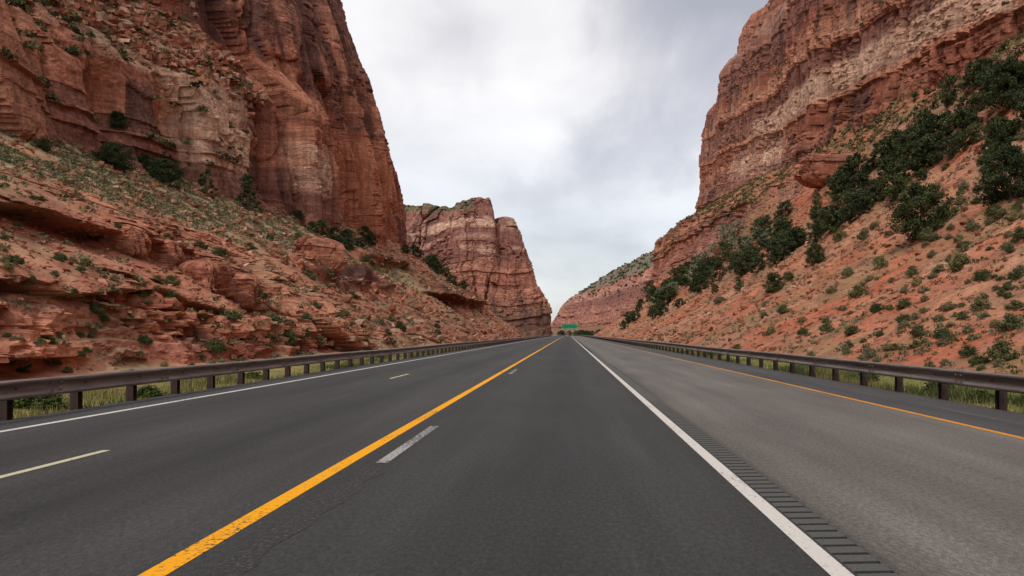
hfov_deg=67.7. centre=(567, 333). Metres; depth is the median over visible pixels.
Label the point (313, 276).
shrub
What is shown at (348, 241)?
juniper tree
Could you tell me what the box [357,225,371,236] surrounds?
juniper tree
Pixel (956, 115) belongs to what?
juniper tree
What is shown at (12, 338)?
shrub
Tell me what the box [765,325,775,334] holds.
shrub
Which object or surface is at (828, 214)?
juniper tree
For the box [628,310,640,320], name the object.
juniper tree
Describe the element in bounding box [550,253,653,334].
mesa
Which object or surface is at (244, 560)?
road patch
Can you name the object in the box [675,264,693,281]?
juniper tree
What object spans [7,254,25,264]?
shrub
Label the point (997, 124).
juniper tree
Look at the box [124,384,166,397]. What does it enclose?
shrub
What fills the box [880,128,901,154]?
juniper tree
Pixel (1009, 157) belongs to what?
juniper tree
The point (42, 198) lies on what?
shrub
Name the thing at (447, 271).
juniper tree
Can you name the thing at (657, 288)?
grey tree
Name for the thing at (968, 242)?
shrub
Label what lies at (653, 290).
juniper tree
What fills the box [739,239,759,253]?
grey tree
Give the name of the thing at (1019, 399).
shrub
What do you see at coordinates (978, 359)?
shrub
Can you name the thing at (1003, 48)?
bench brush
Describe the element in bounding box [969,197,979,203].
shrub
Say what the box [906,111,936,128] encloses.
juniper tree
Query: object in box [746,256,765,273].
juniper tree
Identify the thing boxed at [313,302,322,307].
shrub
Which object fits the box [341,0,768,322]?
sky
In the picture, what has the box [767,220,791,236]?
juniper tree
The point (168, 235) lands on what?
shrub
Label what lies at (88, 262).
shrub
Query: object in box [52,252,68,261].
shrub
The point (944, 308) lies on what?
shrub
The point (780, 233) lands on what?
juniper tree
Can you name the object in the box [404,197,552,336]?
butte
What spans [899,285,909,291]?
shrub
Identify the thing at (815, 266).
rubble
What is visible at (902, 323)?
shrub
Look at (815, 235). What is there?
juniper tree
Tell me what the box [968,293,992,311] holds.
shrub
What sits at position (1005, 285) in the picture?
shrub
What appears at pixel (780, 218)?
juniper tree
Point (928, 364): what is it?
shrub
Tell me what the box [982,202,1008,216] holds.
shrub
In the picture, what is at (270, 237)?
shrub
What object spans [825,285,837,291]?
shrub
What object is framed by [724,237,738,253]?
grey tree
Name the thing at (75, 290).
shrub
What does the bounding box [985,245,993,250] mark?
shrub
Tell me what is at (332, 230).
juniper tree
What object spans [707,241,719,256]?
grey tree
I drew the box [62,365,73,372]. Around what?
shrub
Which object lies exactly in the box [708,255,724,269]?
juniper tree
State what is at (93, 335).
shrub
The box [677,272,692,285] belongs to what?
juniper tree
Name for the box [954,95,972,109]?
juniper tree
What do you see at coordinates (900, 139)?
juniper tree
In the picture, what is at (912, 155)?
juniper tree
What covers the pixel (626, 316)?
juniper tree
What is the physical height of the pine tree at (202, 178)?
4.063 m
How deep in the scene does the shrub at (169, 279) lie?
33.45 m
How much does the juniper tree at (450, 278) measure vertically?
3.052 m
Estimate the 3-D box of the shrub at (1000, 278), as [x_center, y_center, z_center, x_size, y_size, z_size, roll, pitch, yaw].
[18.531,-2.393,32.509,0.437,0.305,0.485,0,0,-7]
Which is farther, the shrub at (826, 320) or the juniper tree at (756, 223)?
the juniper tree at (756, 223)
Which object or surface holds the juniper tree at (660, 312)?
on the hillside at (694, 246)
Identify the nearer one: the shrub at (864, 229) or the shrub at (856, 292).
the shrub at (856, 292)
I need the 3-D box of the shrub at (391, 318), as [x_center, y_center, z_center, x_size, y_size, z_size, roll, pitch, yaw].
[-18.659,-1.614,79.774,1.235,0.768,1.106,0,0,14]
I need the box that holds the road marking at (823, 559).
[572,337,853,575]
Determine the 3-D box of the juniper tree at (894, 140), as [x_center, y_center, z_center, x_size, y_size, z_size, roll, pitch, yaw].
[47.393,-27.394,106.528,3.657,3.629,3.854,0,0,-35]
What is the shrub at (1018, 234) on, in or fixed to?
on the hillside at (694, 246)
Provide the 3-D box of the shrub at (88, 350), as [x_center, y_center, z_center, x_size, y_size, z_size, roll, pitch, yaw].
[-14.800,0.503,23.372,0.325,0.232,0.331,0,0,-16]
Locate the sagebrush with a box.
[0,128,522,370]
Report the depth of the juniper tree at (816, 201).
132.56 m
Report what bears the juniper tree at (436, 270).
on the hillside at (16, 321)
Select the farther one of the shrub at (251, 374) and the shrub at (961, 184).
the shrub at (961, 184)
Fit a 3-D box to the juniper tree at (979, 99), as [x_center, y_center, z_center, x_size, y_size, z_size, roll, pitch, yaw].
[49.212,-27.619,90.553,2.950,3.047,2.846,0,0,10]
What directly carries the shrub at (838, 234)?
on the hillside at (694, 246)
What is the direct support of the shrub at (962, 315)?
on the hillside at (694, 246)
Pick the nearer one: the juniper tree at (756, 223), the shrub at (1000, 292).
the shrub at (1000, 292)
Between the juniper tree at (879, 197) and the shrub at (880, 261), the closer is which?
the shrub at (880, 261)
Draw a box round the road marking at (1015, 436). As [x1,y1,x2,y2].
[580,336,1023,438]
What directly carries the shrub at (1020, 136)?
on the hillside at (694, 246)
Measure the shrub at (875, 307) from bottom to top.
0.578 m
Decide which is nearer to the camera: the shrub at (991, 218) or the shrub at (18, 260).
the shrub at (18, 260)
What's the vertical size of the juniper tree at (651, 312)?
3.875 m
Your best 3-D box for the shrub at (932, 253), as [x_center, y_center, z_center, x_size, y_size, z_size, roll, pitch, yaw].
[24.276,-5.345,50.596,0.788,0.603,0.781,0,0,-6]
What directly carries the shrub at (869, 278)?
on the hillside at (694, 246)
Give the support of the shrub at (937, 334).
on the hillside at (694, 246)
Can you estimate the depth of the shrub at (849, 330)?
37.42 m
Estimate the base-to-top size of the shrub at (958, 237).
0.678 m
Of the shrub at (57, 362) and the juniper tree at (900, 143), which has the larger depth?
the juniper tree at (900, 143)
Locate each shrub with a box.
[0,234,9,239]
[0,255,10,261]
[1,259,13,269]
[2,332,11,336]
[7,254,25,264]
[9,335,18,340]
[12,221,21,226]
[13,395,69,409]
[16,366,29,373]
[20,281,34,286]
[26,274,36,280]
[28,193,37,198]
[31,337,47,343]
[37,195,46,201]
[42,335,57,343]
[49,270,58,275]
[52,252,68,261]
[52,360,62,364]
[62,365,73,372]
[68,256,77,261]
[70,288,78,293]
[75,265,86,270]
[76,258,93,267]
[76,331,85,336]
[82,347,92,353]
[88,330,96,337]
[89,302,106,314]
[99,314,110,322]
[109,273,119,280]
[113,222,121,228]
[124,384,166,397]
[135,334,153,344]
[138,290,149,296]
[143,298,152,303]
[150,274,163,282]
[160,361,168,366]
[163,232,173,239]
[163,274,180,285]
[166,290,177,297]
[192,241,208,248]
[198,315,208,320]
[204,338,228,352]
[212,246,229,255]
[224,309,243,320]
[244,242,256,249]
[245,371,262,378]
[258,288,268,297]
[266,234,273,239]
[266,313,284,324]
[282,330,297,344]
[301,313,311,318]
[309,273,316,279]
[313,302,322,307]
[325,267,334,276]
[361,256,373,264]
[375,316,383,324]
[385,328,391,335]
[386,315,396,320]
[388,337,396,343]
[395,320,406,329]
[712,295,724,302]
[733,281,744,289]
[733,343,741,348]
[760,311,768,317]
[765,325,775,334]
[776,303,789,313]
[782,271,794,279]
[796,327,807,334]
[798,315,806,321]
[806,349,814,355]
[817,322,834,332]
[820,317,831,323]
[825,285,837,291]
[831,228,847,240]
[838,304,847,309]
[840,265,854,276]
[840,346,849,353]
[843,324,859,334]
[843,341,853,347]
[848,283,867,298]
[855,374,879,380]
[856,230,869,239]
[857,354,866,359]
[859,226,868,232]
[862,347,872,353]
[864,275,872,280]
[868,303,885,312]
[871,221,878,227]
[871,253,888,268]
[875,330,884,336]
[884,229,892,235]
[885,303,894,309]
[889,343,899,350]
[895,297,911,308]
[895,313,910,321]
[897,319,910,327]
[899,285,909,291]
[904,265,918,276]
[907,339,921,348]
[908,324,931,336]
[909,311,920,319]
[910,277,921,284]
[917,227,937,240]
[917,306,926,312]
[919,294,929,301]
[921,287,929,292]
[924,359,934,366]
[924,382,955,389]
[927,233,942,239]
[927,249,937,256]
[927,272,938,278]
[931,265,944,272]
[931,327,956,340]
[932,149,945,160]
[934,219,945,227]
[935,338,948,345]
[936,210,952,222]
[938,303,952,310]
[939,359,951,365]
[941,163,948,170]
[941,330,954,339]
[942,300,956,308]
[944,254,952,261]
[945,248,973,270]
[945,321,955,327]
[946,224,954,228]
[949,206,961,216]
[953,195,966,204]
[953,233,964,242]
[954,240,968,248]
[955,188,967,195]
[956,310,970,319]
[958,180,969,188]
[958,344,978,356]
[959,244,968,251]
[962,325,974,332]
[963,221,980,228]
[963,240,973,246]
[963,279,971,283]
[963,389,994,402]
[967,354,989,364]
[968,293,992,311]
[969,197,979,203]
[970,268,997,280]
[976,152,993,165]
[976,363,985,370]
[978,164,988,172]
[978,292,988,297]
[979,311,990,318]
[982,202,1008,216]
[983,339,1019,361]
[984,216,995,221]
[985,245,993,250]
[987,212,999,218]
[989,319,998,326]
[991,358,1005,366]
[993,311,1023,331]
[995,274,1005,280]
[997,108,1004,115]
[997,289,1005,295]
[1000,240,1011,248]
[1001,281,1016,290]
[1002,292,1014,297]
[1003,230,1013,237]
[1004,245,1017,252]
[1004,269,1022,280]
[1004,299,1023,308]
[1007,211,1020,220]
[1010,204,1023,210]
[1010,208,1021,213]
[1011,226,1023,241]
[1011,264,1023,271]
[1012,394,1023,403]
[1014,130,1023,139]
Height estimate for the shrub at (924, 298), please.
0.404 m
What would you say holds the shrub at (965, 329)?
on the hillside at (694, 246)
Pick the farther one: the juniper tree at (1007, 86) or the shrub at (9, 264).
the juniper tree at (1007, 86)
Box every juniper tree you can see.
[33,137,53,151]
[89,141,137,172]
[107,110,131,129]
[136,152,155,170]
[145,158,186,186]
[293,210,304,220]
[304,221,321,233]
[315,219,328,234]
[324,234,335,240]
[328,227,343,235]
[331,234,345,246]
[339,229,356,241]
[341,237,353,247]
[345,242,355,249]
[355,237,367,247]
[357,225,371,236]
[364,234,374,245]
[366,233,378,244]
[400,244,410,252]
[410,247,423,257]
[423,253,440,266]
[427,261,444,274]
[429,257,443,268]
[443,267,451,276]
[446,275,459,285]
[458,280,468,288]
[559,330,564,335]
[619,321,628,329]
[622,311,630,322]
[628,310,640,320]
[634,304,642,310]
[637,298,645,305]
[641,279,653,293]
[645,285,658,301]
[647,305,658,318]
[648,291,669,304]
[652,300,668,315]
[660,279,677,292]
[661,287,677,301]
[668,267,679,283]
[672,298,685,306]
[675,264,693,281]
[676,271,688,285]
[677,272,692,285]
[685,259,703,274]
[687,272,714,292]
[689,264,712,284]
[694,259,709,271]
[705,256,714,271]
[705,276,716,286]
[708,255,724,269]
[708,260,727,280]
[710,284,718,293]
[714,240,739,261]
[725,259,733,269]
[728,251,742,270]
[728,255,754,275]
[734,276,742,282]
[736,250,760,271]
[737,235,751,247]
[737,244,765,263]
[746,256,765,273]
[749,218,768,233]
[752,229,770,245]
[757,214,772,230]
[757,236,766,246]
[761,272,785,292]
[762,238,779,259]
[766,254,779,267]
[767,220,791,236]
[769,239,795,261]
[770,216,793,230]
[770,229,789,245]
[773,200,793,219]
[775,231,800,249]
[781,226,808,249]
[787,228,810,245]
[802,243,825,264]
[805,208,827,229]
[808,205,821,218]
[808,231,821,242]
[810,199,822,208]
[812,208,844,233]
[813,192,822,201]
[813,213,829,233]
[823,183,842,198]
[825,165,856,186]
[826,169,852,192]
[828,204,840,210]
[829,193,846,208]
[833,209,845,221]
[838,188,867,212]
[839,204,849,216]
[842,152,874,179]
[843,173,871,200]
[844,192,874,219]
[844,212,854,223]
[860,164,870,175]
[861,182,886,203]
[862,158,878,173]
[863,177,888,202]
[869,139,886,161]
[876,156,897,181]
[877,151,906,172]
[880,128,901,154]
[880,173,909,200]
[881,157,922,183]
[883,180,954,244]
[892,124,911,148]
[894,129,912,151]
[894,134,911,152]
[900,142,910,155]
[902,123,932,150]
[905,142,933,167]
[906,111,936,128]
[906,130,929,150]
[912,133,944,163]
[915,167,930,180]
[916,114,951,143]
[926,151,942,164]
[928,113,953,135]
[931,144,946,157]
[933,75,966,103]
[935,108,977,136]
[936,134,960,158]
[941,94,956,106]
[952,128,968,142]
[952,131,975,153]
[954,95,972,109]
[955,107,976,128]
[961,112,982,128]
[962,59,982,87]
[962,122,985,143]
[967,90,989,111]
[971,55,1023,110]
[971,56,994,81]
[971,143,1023,206]
[975,66,998,100]
[978,138,997,156]
[980,116,1019,140]
[983,116,996,134]
[985,117,1009,143]
[988,141,1006,156]
[996,118,1023,147]
[999,127,1020,142]
[1002,61,1023,90]
[1007,89,1023,107]
[1009,88,1023,119]
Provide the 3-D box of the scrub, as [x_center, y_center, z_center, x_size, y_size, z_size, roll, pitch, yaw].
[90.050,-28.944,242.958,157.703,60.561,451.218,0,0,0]
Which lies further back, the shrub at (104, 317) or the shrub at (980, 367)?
the shrub at (104, 317)
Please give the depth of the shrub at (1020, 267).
32.01 m
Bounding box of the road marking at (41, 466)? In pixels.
[0,450,108,477]
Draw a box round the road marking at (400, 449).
[376,426,437,462]
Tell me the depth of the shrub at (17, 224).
28.49 m
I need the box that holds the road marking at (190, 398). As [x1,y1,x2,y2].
[0,337,545,431]
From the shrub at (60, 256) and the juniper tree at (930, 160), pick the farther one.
the juniper tree at (930, 160)
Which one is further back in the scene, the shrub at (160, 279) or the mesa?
the mesa
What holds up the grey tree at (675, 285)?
on the hillside at (694, 246)
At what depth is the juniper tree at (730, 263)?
145.62 m
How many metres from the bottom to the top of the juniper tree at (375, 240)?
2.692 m
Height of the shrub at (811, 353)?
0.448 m
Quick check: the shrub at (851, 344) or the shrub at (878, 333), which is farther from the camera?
the shrub at (851, 344)
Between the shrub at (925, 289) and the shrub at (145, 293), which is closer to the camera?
the shrub at (145, 293)
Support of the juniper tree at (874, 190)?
on the hillside at (694, 246)
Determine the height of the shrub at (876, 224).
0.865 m
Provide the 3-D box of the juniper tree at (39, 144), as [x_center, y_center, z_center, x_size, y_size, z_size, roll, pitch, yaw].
[-41.933,-15.032,60.638,1.532,1.163,1.515,0,0,-7]
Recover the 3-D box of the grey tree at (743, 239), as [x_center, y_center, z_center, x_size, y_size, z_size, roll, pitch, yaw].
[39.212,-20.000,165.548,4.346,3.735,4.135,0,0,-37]
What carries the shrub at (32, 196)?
on the hillside at (16, 321)
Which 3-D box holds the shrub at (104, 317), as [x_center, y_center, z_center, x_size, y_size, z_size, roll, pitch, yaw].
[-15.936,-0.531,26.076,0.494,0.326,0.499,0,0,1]
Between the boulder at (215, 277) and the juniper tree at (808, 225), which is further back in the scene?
the juniper tree at (808, 225)
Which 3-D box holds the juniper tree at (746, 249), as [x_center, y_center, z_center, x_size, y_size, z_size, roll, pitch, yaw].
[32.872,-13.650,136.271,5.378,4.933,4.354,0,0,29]
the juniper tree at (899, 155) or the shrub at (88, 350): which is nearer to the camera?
the shrub at (88, 350)
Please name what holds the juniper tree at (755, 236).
on the hillside at (694, 246)
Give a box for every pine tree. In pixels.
[197,168,219,198]
[236,173,264,211]
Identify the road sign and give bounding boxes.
[562,324,576,334]
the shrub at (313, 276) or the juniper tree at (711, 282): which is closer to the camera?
the shrub at (313, 276)
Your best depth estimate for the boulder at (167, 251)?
37.79 m
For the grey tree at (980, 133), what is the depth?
75.22 m
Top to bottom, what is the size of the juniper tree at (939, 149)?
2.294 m
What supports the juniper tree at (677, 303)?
on the hillside at (694, 246)
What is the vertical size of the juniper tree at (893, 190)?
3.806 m
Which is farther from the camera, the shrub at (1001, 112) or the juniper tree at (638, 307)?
the juniper tree at (638, 307)
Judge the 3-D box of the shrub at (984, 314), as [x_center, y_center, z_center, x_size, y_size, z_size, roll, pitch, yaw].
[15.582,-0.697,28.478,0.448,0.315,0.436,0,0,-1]
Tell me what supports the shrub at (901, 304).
on the hillside at (694, 246)
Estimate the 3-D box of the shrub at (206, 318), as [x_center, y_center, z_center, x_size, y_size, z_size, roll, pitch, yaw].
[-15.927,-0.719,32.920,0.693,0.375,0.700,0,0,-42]
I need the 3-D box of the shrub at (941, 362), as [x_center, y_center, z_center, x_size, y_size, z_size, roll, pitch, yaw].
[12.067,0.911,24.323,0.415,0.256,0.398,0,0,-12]
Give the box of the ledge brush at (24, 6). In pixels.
[0,0,1022,196]
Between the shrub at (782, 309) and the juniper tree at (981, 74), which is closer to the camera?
the shrub at (782, 309)
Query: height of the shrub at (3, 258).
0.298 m
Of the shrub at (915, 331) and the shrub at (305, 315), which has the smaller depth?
the shrub at (915, 331)
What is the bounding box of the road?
[0,336,1023,575]
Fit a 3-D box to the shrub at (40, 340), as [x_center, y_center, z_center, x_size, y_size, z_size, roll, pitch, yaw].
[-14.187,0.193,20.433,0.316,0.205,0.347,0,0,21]
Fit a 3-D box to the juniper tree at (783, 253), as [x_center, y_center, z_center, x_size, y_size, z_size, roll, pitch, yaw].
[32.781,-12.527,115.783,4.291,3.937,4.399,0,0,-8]
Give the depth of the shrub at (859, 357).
30.70 m
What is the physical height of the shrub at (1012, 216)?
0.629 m
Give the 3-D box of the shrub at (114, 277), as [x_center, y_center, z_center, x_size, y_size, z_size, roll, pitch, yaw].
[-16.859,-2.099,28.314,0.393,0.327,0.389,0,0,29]
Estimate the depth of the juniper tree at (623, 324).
236.25 m
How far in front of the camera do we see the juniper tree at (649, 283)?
377.48 m
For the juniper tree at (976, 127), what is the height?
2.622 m
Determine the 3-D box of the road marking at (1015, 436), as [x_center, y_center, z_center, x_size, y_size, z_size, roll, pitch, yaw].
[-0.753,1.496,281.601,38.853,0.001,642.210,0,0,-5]
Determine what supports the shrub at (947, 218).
on the hillside at (694, 246)
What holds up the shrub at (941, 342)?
on the hillside at (694, 246)
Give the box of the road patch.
[207,467,386,575]
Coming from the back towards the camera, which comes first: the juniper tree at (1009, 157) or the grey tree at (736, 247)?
the grey tree at (736, 247)
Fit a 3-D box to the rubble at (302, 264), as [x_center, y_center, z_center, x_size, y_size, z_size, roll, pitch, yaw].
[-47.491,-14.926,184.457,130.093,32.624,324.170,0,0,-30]
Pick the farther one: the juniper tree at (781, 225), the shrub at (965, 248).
the juniper tree at (781, 225)
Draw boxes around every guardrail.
[0,335,549,420]
[574,335,1023,410]
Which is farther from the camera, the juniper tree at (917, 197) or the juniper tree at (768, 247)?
the juniper tree at (768, 247)
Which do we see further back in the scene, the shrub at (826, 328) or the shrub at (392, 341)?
the shrub at (392, 341)
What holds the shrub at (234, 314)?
on the hillside at (16, 321)
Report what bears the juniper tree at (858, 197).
on the hillside at (694, 246)
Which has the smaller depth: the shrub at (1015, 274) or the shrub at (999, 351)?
the shrub at (999, 351)
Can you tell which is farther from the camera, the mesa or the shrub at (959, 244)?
the mesa
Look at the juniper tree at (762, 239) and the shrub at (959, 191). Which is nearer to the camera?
the shrub at (959, 191)
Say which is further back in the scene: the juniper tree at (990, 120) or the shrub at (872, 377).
the juniper tree at (990, 120)
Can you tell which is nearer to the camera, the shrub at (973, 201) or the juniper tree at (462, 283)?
the shrub at (973, 201)
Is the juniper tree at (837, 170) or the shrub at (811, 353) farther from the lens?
the juniper tree at (837, 170)
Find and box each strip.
[582,336,1023,424]
[592,353,898,575]
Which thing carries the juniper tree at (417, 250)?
on the hillside at (16, 321)
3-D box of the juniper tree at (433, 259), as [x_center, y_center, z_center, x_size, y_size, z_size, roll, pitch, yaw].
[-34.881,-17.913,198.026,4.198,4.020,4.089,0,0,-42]
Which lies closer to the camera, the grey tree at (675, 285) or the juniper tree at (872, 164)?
the juniper tree at (872, 164)
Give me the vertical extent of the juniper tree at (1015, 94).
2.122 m
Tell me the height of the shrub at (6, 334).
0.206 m
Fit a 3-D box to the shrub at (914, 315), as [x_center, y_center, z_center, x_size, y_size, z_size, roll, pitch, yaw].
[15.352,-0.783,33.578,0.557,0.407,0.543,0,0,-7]
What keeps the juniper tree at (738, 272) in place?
on the hillside at (694, 246)
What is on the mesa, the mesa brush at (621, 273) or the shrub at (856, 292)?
the mesa brush at (621, 273)
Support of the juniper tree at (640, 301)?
on the hillside at (694, 246)
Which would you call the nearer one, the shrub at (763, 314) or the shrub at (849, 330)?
the shrub at (849, 330)
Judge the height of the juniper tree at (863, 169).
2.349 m
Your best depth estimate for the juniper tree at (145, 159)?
83.07 m
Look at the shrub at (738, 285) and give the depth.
121.81 m
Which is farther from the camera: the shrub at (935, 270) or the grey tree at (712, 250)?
the grey tree at (712, 250)
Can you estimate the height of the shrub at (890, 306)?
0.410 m
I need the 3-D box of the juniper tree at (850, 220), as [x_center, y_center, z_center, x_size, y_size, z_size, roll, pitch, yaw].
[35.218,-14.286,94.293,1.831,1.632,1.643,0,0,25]
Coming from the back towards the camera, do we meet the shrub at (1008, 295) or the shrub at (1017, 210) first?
the shrub at (1017, 210)
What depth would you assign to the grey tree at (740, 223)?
196.21 m
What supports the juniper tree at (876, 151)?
on the hillside at (694, 246)
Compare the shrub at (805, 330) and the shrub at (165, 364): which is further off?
the shrub at (805, 330)
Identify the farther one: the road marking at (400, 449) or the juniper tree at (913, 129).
the juniper tree at (913, 129)
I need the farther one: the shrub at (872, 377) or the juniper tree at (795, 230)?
the juniper tree at (795, 230)
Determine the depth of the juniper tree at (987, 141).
67.75 m
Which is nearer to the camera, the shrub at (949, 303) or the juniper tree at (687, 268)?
the shrub at (949, 303)
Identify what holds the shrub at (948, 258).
on the hillside at (694, 246)
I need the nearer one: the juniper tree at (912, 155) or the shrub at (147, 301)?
the shrub at (147, 301)
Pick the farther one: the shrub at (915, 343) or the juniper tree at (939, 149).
the juniper tree at (939, 149)
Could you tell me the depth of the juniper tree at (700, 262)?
194.31 m
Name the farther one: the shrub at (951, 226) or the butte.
the butte
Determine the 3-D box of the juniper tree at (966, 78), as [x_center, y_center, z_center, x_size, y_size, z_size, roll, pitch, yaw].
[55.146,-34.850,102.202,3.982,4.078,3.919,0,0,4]
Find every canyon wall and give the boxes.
[0,0,406,246]
[695,0,1023,211]
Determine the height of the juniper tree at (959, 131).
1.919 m
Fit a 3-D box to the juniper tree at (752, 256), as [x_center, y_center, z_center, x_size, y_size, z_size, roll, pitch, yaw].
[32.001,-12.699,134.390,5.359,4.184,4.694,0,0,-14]
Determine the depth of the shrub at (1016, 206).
47.84 m
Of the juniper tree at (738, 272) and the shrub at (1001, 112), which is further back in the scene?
the juniper tree at (738, 272)
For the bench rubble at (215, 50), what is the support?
on the canyon wall at (314, 143)
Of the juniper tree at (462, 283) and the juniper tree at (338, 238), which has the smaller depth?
the juniper tree at (338, 238)
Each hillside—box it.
[0,131,523,418]
[594,38,1023,411]
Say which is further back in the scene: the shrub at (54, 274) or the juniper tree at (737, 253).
the juniper tree at (737, 253)
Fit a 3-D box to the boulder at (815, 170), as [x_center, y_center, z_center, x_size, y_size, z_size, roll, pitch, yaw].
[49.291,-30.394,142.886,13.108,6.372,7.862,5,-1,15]
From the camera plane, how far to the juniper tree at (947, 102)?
105.87 m
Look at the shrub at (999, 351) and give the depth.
22.00 m
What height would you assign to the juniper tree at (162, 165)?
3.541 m
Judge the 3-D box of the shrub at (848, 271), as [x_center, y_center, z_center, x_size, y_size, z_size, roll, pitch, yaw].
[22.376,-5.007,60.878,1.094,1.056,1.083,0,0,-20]
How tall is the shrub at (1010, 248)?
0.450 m
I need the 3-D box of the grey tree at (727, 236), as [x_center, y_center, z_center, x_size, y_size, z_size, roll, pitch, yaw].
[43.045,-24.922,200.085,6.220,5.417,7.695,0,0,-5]
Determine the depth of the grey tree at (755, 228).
164.96 m
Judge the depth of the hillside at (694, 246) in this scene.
57.67 m
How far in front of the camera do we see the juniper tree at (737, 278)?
124.31 m
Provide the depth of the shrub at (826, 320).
44.66 m
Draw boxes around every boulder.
[97,224,151,258]
[148,239,185,265]
[178,259,237,297]
[226,272,260,309]
[294,236,347,273]
[794,153,852,188]
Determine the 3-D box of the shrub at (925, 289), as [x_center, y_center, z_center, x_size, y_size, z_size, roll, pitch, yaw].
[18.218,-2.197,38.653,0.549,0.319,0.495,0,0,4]
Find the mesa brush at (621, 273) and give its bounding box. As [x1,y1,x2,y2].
[566,250,652,302]
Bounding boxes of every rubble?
[0,132,524,371]
[47,0,267,118]
[592,39,1023,372]
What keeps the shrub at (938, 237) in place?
on the hillside at (694, 246)
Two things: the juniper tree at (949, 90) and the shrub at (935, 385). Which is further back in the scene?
the juniper tree at (949, 90)
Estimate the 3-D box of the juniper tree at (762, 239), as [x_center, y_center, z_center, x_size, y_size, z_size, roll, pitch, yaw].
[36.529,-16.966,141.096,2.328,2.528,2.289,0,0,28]
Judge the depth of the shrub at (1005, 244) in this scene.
38.49 m
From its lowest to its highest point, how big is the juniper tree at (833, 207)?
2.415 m
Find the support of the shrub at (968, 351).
on the hillside at (694, 246)
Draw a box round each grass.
[13,343,487,418]
[627,343,1023,413]
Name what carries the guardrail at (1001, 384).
on the ground
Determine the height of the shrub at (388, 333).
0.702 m
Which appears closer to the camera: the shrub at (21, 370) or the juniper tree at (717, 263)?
the shrub at (21, 370)
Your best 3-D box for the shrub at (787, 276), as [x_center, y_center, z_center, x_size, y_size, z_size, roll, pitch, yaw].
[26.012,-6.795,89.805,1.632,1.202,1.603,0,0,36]
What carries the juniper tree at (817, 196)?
on the hillside at (694, 246)
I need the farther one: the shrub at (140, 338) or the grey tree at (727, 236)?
the grey tree at (727, 236)
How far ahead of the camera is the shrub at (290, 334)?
40.75 m
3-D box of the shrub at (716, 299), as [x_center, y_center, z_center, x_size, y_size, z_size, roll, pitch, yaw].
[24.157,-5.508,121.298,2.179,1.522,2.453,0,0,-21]
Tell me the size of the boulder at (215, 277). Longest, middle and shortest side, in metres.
2.465 x 2.095 x 2.025 m
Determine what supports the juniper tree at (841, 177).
on the hillside at (694, 246)
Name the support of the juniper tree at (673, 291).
on the hillside at (694, 246)
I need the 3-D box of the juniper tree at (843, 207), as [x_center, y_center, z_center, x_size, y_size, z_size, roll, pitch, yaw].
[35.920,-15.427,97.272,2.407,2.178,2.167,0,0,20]
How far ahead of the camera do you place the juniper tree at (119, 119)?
81.28 m
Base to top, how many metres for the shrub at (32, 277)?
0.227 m
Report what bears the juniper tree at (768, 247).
on the hillside at (694, 246)
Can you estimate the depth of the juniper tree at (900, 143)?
103.20 m
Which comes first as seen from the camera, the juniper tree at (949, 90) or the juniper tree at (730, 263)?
the juniper tree at (949, 90)
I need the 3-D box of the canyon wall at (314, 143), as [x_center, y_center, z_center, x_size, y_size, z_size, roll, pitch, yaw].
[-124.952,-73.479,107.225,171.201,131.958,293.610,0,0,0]
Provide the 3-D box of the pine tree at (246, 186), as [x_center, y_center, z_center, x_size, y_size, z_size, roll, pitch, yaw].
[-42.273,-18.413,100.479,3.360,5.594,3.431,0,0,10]
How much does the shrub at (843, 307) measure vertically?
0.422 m
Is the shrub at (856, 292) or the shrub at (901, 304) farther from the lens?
the shrub at (856, 292)
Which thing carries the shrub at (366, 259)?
on the hillside at (16, 321)
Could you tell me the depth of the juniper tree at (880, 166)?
101.08 m
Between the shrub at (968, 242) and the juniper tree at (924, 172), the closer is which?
the shrub at (968, 242)
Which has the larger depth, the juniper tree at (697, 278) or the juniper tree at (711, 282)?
the juniper tree at (697, 278)
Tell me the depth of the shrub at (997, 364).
21.64 m
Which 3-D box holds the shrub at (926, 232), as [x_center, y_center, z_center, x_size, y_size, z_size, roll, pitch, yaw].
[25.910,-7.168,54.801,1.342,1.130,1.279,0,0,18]
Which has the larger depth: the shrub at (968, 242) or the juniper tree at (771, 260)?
the juniper tree at (771, 260)
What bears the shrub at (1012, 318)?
on the hillside at (694, 246)
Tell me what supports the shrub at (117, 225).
on the hillside at (16, 321)
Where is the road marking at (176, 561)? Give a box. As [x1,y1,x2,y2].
[138,337,561,575]
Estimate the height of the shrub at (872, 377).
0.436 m
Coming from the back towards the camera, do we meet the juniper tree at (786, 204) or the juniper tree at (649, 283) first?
the juniper tree at (649, 283)
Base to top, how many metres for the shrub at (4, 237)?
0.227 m
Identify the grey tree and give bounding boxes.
[651,287,667,298]
[663,282,680,293]
[684,264,697,280]
[691,251,708,268]
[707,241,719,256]
[716,223,731,240]
[718,229,736,243]
[724,220,744,238]
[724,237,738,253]
[730,241,741,252]
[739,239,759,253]
[741,233,752,247]
[748,227,762,239]
[756,228,772,243]
[977,127,989,139]
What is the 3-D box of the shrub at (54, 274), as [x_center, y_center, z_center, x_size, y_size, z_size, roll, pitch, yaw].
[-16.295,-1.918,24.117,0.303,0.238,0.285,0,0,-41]
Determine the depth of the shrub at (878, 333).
33.63 m
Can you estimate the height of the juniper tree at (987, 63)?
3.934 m
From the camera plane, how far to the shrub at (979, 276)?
34.05 m
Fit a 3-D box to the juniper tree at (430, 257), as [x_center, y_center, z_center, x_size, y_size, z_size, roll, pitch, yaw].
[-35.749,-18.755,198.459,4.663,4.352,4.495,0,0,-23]
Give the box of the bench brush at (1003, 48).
[651,31,1023,264]
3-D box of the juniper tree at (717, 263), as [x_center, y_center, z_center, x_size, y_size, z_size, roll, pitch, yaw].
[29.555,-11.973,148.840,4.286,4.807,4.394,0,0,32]

